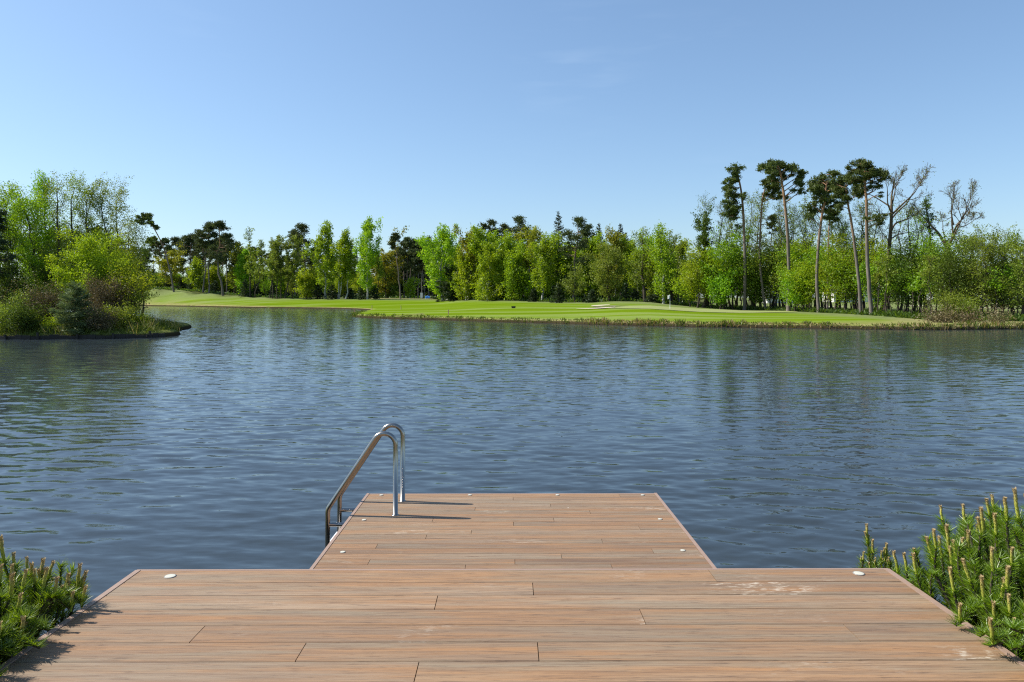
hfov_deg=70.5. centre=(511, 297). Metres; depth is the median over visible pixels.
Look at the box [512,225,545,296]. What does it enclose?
birch tree
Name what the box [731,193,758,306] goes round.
alder tree
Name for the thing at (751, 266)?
leafy tree
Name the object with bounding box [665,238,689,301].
birch tree
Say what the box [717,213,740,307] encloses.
alder tree
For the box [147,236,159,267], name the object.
pine tree
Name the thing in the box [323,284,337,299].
spruce tree
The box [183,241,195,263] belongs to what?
pine tree
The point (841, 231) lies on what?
alder tree
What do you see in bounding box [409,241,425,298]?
pine tree
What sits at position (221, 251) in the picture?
pine tree
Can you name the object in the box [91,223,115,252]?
leafy tree
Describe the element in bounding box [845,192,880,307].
alder tree
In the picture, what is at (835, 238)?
alder tree
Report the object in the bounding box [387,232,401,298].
pine tree
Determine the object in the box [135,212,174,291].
pine tree
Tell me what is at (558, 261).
birch tree
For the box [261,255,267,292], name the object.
alder tree
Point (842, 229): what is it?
alder tree
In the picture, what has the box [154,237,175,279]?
pine tree
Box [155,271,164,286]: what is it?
leafy tree
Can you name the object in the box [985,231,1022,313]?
alder tree
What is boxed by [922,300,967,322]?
grass tussock
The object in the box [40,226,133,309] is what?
shrub
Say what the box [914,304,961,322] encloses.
grass tussock
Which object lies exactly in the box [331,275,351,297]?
leafy tree
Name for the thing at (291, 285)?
leafy tree
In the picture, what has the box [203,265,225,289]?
leafy tree
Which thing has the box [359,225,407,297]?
oak tree
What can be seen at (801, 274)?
maple tree
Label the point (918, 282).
sapling
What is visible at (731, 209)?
pine tree
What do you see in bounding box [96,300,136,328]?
shrub
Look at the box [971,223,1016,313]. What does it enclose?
alder tree
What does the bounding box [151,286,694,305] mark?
undergrowth
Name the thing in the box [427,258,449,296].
birch tree
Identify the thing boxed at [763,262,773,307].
sapling
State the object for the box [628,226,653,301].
alder tree
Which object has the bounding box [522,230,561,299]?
birch tree
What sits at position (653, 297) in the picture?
spruce tree
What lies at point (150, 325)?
straw grass
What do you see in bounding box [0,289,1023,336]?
ground
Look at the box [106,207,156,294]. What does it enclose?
alder tree
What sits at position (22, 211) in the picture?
maple tree
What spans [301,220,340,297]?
birch tree
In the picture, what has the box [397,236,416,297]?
pine tree
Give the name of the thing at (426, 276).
spruce tree
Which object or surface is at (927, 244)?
maple tree
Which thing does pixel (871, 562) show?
mugo pine
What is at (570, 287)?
young tree
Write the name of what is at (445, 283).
spruce tree
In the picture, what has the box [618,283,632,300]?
spruce tree
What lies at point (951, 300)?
willow tree
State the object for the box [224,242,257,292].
alder tree
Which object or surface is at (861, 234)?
alder tree
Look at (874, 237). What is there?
alder tree
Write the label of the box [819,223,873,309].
maple tree
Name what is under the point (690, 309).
putting green
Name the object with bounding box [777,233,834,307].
maple tree
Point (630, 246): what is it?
birch tree
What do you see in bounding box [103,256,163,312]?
young tree
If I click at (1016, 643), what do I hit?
leafy shrub
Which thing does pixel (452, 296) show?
spruce tree
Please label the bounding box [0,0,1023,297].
sky
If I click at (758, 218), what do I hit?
alder tree
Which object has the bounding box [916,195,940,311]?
alder tree
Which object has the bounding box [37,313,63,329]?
shrub
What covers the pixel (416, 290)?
spruce tree
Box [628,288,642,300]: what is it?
spruce tree
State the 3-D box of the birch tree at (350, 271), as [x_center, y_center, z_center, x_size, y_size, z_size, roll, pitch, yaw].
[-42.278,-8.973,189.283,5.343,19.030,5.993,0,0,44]
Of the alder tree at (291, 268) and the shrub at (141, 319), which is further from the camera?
the alder tree at (291, 268)
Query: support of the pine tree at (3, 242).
on the ground at (496, 310)
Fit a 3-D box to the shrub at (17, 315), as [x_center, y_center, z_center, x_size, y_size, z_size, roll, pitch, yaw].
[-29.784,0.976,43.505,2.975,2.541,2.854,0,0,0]
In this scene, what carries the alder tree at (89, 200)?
on the ground at (496, 310)
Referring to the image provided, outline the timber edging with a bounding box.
[0,331,164,339]
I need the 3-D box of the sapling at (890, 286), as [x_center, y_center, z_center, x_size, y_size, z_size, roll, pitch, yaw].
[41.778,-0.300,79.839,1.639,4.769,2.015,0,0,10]
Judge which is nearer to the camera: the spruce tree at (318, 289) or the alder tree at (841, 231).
the alder tree at (841, 231)
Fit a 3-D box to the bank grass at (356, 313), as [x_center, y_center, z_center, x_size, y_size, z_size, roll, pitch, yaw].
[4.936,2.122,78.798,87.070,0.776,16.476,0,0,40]
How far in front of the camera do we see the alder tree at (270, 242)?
199.67 m
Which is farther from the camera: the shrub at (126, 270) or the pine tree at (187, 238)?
the pine tree at (187, 238)
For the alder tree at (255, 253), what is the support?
on the ground at (496, 310)
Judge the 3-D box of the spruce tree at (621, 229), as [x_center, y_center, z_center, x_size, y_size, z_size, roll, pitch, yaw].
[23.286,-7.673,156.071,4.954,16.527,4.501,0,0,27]
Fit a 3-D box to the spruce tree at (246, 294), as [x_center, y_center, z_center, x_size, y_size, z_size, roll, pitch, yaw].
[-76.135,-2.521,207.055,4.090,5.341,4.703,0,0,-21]
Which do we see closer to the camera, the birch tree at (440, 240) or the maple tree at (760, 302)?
the maple tree at (760, 302)
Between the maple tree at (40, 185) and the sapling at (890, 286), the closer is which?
the maple tree at (40, 185)
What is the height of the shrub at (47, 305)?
2.233 m
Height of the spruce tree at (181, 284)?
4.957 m
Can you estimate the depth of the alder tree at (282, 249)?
198.09 m
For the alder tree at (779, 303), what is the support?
on the ground at (496, 310)
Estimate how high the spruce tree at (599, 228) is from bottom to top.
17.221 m
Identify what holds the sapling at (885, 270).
on the ground at (496, 310)
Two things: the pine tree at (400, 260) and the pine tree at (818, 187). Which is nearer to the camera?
the pine tree at (818, 187)
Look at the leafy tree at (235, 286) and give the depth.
230.63 m
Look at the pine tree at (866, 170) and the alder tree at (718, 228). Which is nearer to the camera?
the pine tree at (866, 170)
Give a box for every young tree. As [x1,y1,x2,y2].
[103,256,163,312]
[555,262,589,301]
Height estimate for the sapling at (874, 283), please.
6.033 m
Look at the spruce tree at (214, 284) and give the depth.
221.25 m
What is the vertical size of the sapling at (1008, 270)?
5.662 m
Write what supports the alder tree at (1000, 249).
on the ground at (496, 310)
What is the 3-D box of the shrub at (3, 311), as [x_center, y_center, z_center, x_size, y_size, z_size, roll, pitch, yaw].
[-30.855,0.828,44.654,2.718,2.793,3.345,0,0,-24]
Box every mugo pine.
[0,534,90,675]
[855,523,894,569]
[890,487,1023,660]
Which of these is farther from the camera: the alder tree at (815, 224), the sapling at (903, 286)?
the alder tree at (815, 224)
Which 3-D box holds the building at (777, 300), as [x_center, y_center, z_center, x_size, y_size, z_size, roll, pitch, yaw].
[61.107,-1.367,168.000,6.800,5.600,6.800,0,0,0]
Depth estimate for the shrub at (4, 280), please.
50.03 m
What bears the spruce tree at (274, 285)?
on the ground at (496, 310)
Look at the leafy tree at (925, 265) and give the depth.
75.73 m
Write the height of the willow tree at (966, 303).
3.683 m
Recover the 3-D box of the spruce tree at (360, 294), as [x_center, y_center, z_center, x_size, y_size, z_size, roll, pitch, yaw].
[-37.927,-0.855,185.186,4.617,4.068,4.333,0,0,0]
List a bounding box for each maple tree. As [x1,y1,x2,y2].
[0,180,48,291]
[0,180,70,290]
[24,169,67,271]
[232,248,262,293]
[292,267,321,298]
[500,257,528,300]
[668,266,704,306]
[674,240,718,307]
[688,243,733,307]
[697,261,738,308]
[700,223,752,308]
[703,226,758,308]
[741,254,775,307]
[772,234,816,306]
[774,265,821,310]
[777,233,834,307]
[780,254,823,310]
[798,241,846,308]
[806,241,862,308]
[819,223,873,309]
[824,230,880,308]
[848,248,894,308]
[855,237,909,308]
[870,242,916,310]
[897,215,960,312]
[935,227,996,310]
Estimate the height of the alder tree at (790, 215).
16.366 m
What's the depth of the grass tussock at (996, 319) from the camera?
61.75 m
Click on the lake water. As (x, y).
(224, 438)
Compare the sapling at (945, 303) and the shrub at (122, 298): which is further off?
the sapling at (945, 303)
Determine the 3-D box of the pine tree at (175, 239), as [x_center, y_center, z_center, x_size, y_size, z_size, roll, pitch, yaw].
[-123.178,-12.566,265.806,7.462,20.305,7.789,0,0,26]
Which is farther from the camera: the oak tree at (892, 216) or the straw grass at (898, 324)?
the oak tree at (892, 216)
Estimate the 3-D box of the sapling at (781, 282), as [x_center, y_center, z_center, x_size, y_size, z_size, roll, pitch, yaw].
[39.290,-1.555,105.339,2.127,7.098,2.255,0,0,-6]
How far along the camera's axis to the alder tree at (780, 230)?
109.82 m
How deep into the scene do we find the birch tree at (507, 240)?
149.05 m
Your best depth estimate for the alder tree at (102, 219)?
55.35 m
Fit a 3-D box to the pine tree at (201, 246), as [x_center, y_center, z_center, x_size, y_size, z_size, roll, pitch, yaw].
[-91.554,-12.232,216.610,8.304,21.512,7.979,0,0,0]
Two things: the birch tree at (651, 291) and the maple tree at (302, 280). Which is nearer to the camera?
the birch tree at (651, 291)
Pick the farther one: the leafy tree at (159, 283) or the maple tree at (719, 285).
the leafy tree at (159, 283)
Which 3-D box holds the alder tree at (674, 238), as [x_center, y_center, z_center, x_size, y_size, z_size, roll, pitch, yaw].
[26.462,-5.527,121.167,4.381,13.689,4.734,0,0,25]
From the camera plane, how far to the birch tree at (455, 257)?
171.82 m
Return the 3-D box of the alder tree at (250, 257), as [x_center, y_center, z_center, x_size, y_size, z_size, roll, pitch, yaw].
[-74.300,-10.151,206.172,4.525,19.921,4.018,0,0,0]
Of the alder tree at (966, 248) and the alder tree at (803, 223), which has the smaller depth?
the alder tree at (966, 248)
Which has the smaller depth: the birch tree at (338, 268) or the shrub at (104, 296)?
the shrub at (104, 296)
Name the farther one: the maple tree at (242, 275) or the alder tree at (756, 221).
the maple tree at (242, 275)
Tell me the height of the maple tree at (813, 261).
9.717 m
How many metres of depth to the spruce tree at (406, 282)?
264.63 m
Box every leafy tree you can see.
[0,221,41,290]
[21,210,80,292]
[51,219,118,273]
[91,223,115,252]
[121,230,163,308]
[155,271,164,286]
[171,271,186,286]
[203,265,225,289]
[218,273,230,291]
[228,275,249,292]
[251,266,266,288]
[257,275,270,295]
[269,274,290,293]
[284,279,298,294]
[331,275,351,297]
[349,270,366,292]
[731,249,775,305]
[750,231,793,306]
[761,238,800,306]
[877,232,941,311]
[887,235,955,312]
[912,236,974,309]
[919,232,988,313]
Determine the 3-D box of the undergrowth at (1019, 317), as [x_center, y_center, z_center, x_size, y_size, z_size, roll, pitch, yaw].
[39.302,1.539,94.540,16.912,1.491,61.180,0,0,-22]
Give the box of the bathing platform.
[310,493,715,568]
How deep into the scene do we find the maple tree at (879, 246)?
88.09 m
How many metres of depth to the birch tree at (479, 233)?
154.31 m
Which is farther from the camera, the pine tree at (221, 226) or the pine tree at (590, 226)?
the pine tree at (221, 226)
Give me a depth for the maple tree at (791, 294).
98.43 m
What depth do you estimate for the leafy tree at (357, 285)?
239.93 m
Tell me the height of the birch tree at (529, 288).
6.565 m
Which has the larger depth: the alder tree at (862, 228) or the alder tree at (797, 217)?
the alder tree at (797, 217)
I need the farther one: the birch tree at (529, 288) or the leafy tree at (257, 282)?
the leafy tree at (257, 282)
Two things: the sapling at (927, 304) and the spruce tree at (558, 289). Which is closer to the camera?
the sapling at (927, 304)
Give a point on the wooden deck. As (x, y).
(575, 625)
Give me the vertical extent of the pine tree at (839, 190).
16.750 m
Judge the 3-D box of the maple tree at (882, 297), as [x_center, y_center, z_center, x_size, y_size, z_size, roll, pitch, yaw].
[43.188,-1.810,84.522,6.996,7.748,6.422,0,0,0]
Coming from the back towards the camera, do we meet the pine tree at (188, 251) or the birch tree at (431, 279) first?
the pine tree at (188, 251)
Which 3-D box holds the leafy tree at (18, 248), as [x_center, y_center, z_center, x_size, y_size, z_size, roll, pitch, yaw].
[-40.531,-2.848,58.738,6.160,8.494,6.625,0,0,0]
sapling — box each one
[683,252,694,270]
[748,269,760,307]
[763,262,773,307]
[774,264,786,306]
[850,255,870,309]
[853,261,871,310]
[863,264,882,307]
[866,260,885,310]
[878,253,900,310]
[881,273,900,310]
[895,270,908,311]
[902,272,918,313]
[911,269,930,312]
[918,253,941,313]
[923,294,932,320]
[941,298,949,310]
[970,264,987,306]
[981,266,1006,313]
[998,263,1018,313]
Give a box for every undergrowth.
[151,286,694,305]
[691,303,1023,321]
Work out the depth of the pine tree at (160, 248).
252.32 m
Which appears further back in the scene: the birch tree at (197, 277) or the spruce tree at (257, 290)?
the birch tree at (197, 277)
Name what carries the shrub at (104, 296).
on the ground at (496, 310)
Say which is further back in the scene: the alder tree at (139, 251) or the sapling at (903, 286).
the sapling at (903, 286)
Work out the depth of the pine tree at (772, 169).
99.72 m
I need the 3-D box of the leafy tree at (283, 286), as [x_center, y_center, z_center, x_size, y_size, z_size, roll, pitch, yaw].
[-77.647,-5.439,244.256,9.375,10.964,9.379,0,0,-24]
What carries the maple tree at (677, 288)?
on the ground at (496, 310)
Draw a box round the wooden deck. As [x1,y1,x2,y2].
[0,568,1023,681]
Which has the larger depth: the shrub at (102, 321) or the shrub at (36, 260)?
the shrub at (36, 260)
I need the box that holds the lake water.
[0,306,1023,637]
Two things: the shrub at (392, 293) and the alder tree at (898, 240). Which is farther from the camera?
the shrub at (392, 293)
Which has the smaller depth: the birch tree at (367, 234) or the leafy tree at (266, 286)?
the birch tree at (367, 234)
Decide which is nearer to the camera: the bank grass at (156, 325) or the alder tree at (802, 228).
the bank grass at (156, 325)
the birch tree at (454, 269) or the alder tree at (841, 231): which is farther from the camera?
the birch tree at (454, 269)
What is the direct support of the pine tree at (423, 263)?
on the ground at (496, 310)
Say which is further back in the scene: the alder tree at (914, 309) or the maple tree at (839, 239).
the maple tree at (839, 239)
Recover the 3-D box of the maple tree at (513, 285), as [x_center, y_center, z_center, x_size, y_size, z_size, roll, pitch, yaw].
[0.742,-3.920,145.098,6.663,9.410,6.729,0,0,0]
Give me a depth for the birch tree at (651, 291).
120.86 m
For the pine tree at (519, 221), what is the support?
on the ground at (496, 310)
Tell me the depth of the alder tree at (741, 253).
114.60 m
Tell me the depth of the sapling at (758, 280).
107.84 m
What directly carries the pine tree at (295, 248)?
on the ground at (496, 310)
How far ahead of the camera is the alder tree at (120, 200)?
58.31 m
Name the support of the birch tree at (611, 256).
on the ground at (496, 310)
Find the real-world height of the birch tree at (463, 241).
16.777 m
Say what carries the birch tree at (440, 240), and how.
on the ground at (496, 310)
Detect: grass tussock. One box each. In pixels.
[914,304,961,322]
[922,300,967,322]
[951,305,983,322]
[977,300,1016,322]
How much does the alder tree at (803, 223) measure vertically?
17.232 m
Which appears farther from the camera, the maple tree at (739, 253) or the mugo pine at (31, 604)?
the maple tree at (739, 253)
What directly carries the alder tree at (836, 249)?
on the ground at (496, 310)
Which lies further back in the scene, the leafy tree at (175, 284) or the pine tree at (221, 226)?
the leafy tree at (175, 284)
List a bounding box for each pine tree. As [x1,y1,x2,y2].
[0,208,22,301]
[42,281,104,334]
[90,225,110,233]
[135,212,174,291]
[141,249,151,263]
[145,235,165,274]
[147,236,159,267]
[153,244,162,268]
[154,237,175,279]
[168,236,185,261]
[175,233,199,286]
[175,235,192,277]
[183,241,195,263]
[191,229,208,290]
[192,221,221,291]
[197,223,218,292]
[206,220,234,295]
[209,239,226,290]
[214,232,237,291]
[287,228,300,294]
[288,222,316,295]
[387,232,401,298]
[393,240,414,297]
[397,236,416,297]
[404,238,420,297]
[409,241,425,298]
[416,236,427,298]
[420,235,436,298]
[478,218,501,235]
[498,222,511,240]
[504,215,530,265]
[558,216,594,298]
[579,224,595,252]
[718,161,748,309]
[755,158,809,310]
[757,178,788,307]
[765,213,779,304]
[802,169,845,312]
[823,199,843,308]
[827,172,864,312]
[844,157,892,313]
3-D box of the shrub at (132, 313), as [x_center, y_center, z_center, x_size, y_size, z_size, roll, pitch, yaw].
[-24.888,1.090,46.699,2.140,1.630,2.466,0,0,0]
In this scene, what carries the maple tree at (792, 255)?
on the ground at (496, 310)
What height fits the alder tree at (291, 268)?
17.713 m
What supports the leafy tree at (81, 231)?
on the ground at (496, 310)
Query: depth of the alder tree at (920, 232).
81.88 m
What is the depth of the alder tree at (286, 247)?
196.68 m
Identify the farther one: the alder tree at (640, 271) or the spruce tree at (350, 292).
the spruce tree at (350, 292)
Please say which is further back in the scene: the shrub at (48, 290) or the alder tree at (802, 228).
the alder tree at (802, 228)
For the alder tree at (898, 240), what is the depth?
91.85 m
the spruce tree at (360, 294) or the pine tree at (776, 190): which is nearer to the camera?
the pine tree at (776, 190)
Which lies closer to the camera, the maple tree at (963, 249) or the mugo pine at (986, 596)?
the mugo pine at (986, 596)
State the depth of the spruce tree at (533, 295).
138.73 m
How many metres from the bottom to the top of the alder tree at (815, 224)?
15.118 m
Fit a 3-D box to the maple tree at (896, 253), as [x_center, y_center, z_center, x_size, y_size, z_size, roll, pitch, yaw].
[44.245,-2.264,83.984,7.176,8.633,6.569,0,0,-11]
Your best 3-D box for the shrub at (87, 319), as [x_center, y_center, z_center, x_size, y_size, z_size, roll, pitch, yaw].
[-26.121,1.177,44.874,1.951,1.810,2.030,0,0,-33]
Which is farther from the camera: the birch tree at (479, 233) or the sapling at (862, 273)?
the birch tree at (479, 233)
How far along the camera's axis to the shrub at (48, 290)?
47.16 m
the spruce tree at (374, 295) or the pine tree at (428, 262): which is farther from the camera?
the pine tree at (428, 262)
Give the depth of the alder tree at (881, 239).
91.83 m
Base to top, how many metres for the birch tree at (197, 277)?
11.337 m
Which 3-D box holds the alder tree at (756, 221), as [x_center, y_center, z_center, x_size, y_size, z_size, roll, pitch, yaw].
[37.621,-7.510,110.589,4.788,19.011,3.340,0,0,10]
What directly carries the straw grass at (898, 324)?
on the ground at (496, 310)
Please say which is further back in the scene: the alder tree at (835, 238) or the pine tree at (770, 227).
the pine tree at (770, 227)
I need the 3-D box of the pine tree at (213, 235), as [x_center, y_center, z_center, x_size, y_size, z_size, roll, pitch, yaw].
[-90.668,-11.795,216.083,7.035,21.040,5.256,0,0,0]
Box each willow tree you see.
[931,288,978,317]
[939,282,987,321]
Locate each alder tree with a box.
[30,171,76,309]
[45,170,104,312]
[70,177,124,284]
[90,172,130,262]
[99,175,142,266]
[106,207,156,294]
[126,212,161,313]
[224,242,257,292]
[243,227,256,296]
[245,249,257,289]
[248,240,265,297]
[260,234,282,297]
[261,238,280,298]
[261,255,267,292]
[270,241,285,298]
[271,236,288,297]
[280,237,295,297]
[281,234,304,297]
[300,247,307,297]
[375,250,384,298]
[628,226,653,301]
[661,225,681,301]
[689,190,722,306]
[690,205,714,307]
[711,199,727,304]
[716,212,738,306]
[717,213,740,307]
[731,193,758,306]
[731,221,750,304]
[735,208,757,254]
[746,188,776,306]
[746,194,769,305]
[764,200,796,306]
[765,198,793,304]
[771,220,791,306]
[782,205,803,304]
[785,220,814,307]
[787,211,801,306]
[789,205,827,307]
[790,194,813,306]
[800,213,823,306]
[810,217,834,307]
[815,204,840,307]
[821,211,851,261]
[826,211,848,307]
[836,207,871,309]
[836,216,850,307]
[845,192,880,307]
[849,200,871,309]
[857,203,889,306]
[857,205,876,307]
[868,223,902,308]
[890,197,916,310]
[891,197,920,310]
[894,205,923,311]
[908,203,931,308]
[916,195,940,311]
[942,225,1002,308]
[960,221,1010,315]
[964,233,1023,314]
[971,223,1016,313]
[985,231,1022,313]
[996,225,1023,314]
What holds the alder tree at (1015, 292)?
on the ground at (496, 310)
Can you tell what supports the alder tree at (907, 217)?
on the ground at (496, 310)
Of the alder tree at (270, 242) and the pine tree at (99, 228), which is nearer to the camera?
the alder tree at (270, 242)
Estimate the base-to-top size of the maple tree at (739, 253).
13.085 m
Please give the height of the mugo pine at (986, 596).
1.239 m
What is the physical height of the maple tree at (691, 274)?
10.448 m
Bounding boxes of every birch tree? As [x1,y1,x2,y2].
[182,256,210,289]
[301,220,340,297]
[329,234,356,298]
[339,227,357,298]
[351,215,383,298]
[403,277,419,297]
[411,223,462,299]
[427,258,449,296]
[441,245,470,280]
[445,252,472,297]
[451,246,480,299]
[452,224,479,299]
[465,224,496,294]
[470,243,505,299]
[477,227,502,293]
[479,229,514,298]
[502,238,530,299]
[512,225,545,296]
[520,269,552,298]
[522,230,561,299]
[540,232,563,297]
[553,244,578,297]
[562,238,603,299]
[579,239,629,300]
[580,230,602,298]
[594,224,629,293]
[616,226,647,296]
[620,247,651,298]
[636,222,678,303]
[636,231,654,290]
[641,245,670,299]
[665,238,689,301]
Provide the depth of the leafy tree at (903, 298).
79.63 m
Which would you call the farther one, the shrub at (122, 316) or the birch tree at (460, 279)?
the birch tree at (460, 279)
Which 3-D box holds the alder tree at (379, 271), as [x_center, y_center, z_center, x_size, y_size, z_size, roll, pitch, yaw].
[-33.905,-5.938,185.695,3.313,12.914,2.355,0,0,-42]
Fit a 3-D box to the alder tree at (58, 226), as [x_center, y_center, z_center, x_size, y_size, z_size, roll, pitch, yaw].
[-32.788,-3.918,52.196,3.352,10.619,3.114,0,0,-42]
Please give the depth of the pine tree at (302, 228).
208.48 m
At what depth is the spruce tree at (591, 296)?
126.80 m
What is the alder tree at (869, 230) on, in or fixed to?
on the ground at (496, 310)
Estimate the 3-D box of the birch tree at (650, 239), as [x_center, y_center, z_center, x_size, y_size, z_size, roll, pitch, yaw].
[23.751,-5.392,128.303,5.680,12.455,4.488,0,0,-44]
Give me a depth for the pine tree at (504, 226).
169.46 m
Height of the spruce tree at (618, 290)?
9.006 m
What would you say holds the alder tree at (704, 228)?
on the ground at (496, 310)
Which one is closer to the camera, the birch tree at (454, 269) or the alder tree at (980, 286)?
the alder tree at (980, 286)
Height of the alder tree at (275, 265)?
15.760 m
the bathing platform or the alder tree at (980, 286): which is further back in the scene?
the alder tree at (980, 286)
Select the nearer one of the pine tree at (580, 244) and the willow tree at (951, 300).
the willow tree at (951, 300)
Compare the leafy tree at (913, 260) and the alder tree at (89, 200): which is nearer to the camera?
the alder tree at (89, 200)
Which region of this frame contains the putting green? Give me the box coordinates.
[611,305,797,312]
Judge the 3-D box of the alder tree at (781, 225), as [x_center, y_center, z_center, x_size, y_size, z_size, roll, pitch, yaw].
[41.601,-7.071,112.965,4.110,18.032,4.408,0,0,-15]
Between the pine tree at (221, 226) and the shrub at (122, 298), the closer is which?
the shrub at (122, 298)
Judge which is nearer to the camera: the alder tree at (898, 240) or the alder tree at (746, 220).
the alder tree at (898, 240)
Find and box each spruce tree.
[174,278,187,288]
[207,281,220,291]
[238,279,252,296]
[251,284,261,295]
[266,283,279,294]
[309,283,325,298]
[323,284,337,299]
[343,288,356,298]
[354,286,366,299]
[368,286,380,298]
[395,268,420,296]
[401,269,428,295]
[415,270,426,294]
[416,273,436,296]
[430,264,459,301]
[442,271,471,300]
[526,289,538,301]
[550,211,569,275]
[550,282,566,302]
[584,289,599,302]
[595,223,604,296]
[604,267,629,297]
[618,223,631,294]
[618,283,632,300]
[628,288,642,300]
[644,294,657,302]
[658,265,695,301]
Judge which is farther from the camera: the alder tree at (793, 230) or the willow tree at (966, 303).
the alder tree at (793, 230)
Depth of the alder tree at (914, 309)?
83.84 m
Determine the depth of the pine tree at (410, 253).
222.80 m
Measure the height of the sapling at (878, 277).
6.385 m
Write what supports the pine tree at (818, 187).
on the ground at (496, 310)
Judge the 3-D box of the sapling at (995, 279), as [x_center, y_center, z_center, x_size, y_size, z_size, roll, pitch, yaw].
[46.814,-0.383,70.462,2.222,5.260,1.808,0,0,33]
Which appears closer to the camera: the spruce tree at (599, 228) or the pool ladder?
the pool ladder
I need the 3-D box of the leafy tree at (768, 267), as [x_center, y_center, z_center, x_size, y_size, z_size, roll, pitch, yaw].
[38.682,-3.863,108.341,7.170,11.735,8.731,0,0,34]
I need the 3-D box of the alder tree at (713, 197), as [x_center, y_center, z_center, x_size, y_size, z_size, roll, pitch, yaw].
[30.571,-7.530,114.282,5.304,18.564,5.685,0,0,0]
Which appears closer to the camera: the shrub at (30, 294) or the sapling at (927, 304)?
the shrub at (30, 294)
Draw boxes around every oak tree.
[153,242,189,287]
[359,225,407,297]
[851,161,934,309]
[908,178,984,294]
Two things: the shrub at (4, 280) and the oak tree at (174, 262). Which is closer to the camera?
the shrub at (4, 280)
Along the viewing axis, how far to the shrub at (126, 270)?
52.46 m
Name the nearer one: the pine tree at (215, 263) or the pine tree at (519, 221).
the pine tree at (519, 221)
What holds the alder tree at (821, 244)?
on the ground at (496, 310)
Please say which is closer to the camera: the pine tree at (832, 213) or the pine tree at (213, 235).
the pine tree at (832, 213)
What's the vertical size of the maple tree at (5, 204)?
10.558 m
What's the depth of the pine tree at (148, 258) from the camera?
258.80 m
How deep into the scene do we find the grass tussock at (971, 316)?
61.71 m
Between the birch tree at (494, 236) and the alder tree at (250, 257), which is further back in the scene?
the alder tree at (250, 257)
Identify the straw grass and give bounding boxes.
[13,312,180,334]
[581,317,1023,329]
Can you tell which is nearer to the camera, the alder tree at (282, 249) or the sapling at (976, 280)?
the sapling at (976, 280)
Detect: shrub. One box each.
[0,257,52,308]
[0,265,68,316]
[0,271,64,320]
[0,288,31,330]
[0,294,47,333]
[5,298,58,329]
[17,232,67,314]
[24,279,68,319]
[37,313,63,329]
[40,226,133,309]
[76,302,98,328]
[77,267,143,314]
[77,295,124,330]
[89,244,146,302]
[94,279,148,315]
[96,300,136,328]
[111,304,143,324]
[131,310,154,324]
[377,266,403,297]
[978,616,1023,659]
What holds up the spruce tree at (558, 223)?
on the ground at (496, 310)
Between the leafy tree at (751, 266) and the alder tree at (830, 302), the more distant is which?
the leafy tree at (751, 266)
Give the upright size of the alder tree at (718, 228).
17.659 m
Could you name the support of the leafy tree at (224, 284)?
on the ground at (496, 310)
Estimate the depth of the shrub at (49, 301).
46.30 m
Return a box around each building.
[764,291,792,302]
[826,285,880,301]
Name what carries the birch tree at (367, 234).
on the ground at (496, 310)
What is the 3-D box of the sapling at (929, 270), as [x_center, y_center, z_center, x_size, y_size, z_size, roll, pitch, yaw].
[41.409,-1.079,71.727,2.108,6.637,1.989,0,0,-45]
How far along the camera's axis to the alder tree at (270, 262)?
197.38 m
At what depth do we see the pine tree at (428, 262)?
220.90 m
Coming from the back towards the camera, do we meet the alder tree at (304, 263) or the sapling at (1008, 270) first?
the alder tree at (304, 263)
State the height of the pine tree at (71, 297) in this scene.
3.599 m
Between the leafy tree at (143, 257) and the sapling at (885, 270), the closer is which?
the leafy tree at (143, 257)
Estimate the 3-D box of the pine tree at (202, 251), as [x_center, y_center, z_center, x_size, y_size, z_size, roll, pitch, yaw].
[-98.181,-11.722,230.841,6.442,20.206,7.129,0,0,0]
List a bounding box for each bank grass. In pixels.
[0,315,181,335]
[352,310,1023,329]
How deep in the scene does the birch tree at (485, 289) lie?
148.33 m
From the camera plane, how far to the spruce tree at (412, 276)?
261.68 m
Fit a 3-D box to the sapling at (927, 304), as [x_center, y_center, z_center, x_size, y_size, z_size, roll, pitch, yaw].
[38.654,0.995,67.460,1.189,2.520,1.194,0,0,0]
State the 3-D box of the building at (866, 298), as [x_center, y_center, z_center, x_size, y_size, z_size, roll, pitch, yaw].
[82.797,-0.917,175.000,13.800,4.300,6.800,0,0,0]
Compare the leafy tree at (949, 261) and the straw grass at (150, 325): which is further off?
the leafy tree at (949, 261)
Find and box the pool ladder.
[325,423,405,547]
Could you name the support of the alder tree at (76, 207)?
on the ground at (496, 310)
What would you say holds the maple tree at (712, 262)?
on the ground at (496, 310)
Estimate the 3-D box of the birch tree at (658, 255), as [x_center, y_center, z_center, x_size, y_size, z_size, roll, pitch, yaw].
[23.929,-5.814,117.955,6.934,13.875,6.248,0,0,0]
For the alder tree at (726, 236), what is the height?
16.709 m
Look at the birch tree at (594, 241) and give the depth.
144.79 m
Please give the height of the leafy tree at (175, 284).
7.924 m
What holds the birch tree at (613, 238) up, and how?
on the ground at (496, 310)
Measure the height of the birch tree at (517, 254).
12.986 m
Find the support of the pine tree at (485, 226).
on the ground at (496, 310)
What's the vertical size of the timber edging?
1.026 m
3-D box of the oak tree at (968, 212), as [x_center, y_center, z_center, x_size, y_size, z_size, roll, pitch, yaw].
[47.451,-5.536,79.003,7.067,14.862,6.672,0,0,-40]
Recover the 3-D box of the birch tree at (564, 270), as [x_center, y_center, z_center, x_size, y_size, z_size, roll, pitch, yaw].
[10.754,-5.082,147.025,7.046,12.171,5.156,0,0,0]
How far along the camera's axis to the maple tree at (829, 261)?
92.80 m
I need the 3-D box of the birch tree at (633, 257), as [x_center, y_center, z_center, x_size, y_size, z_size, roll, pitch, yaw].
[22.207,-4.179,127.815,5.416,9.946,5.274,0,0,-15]
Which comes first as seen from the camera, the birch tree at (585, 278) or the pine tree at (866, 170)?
the pine tree at (866, 170)
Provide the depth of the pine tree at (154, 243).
245.21 m

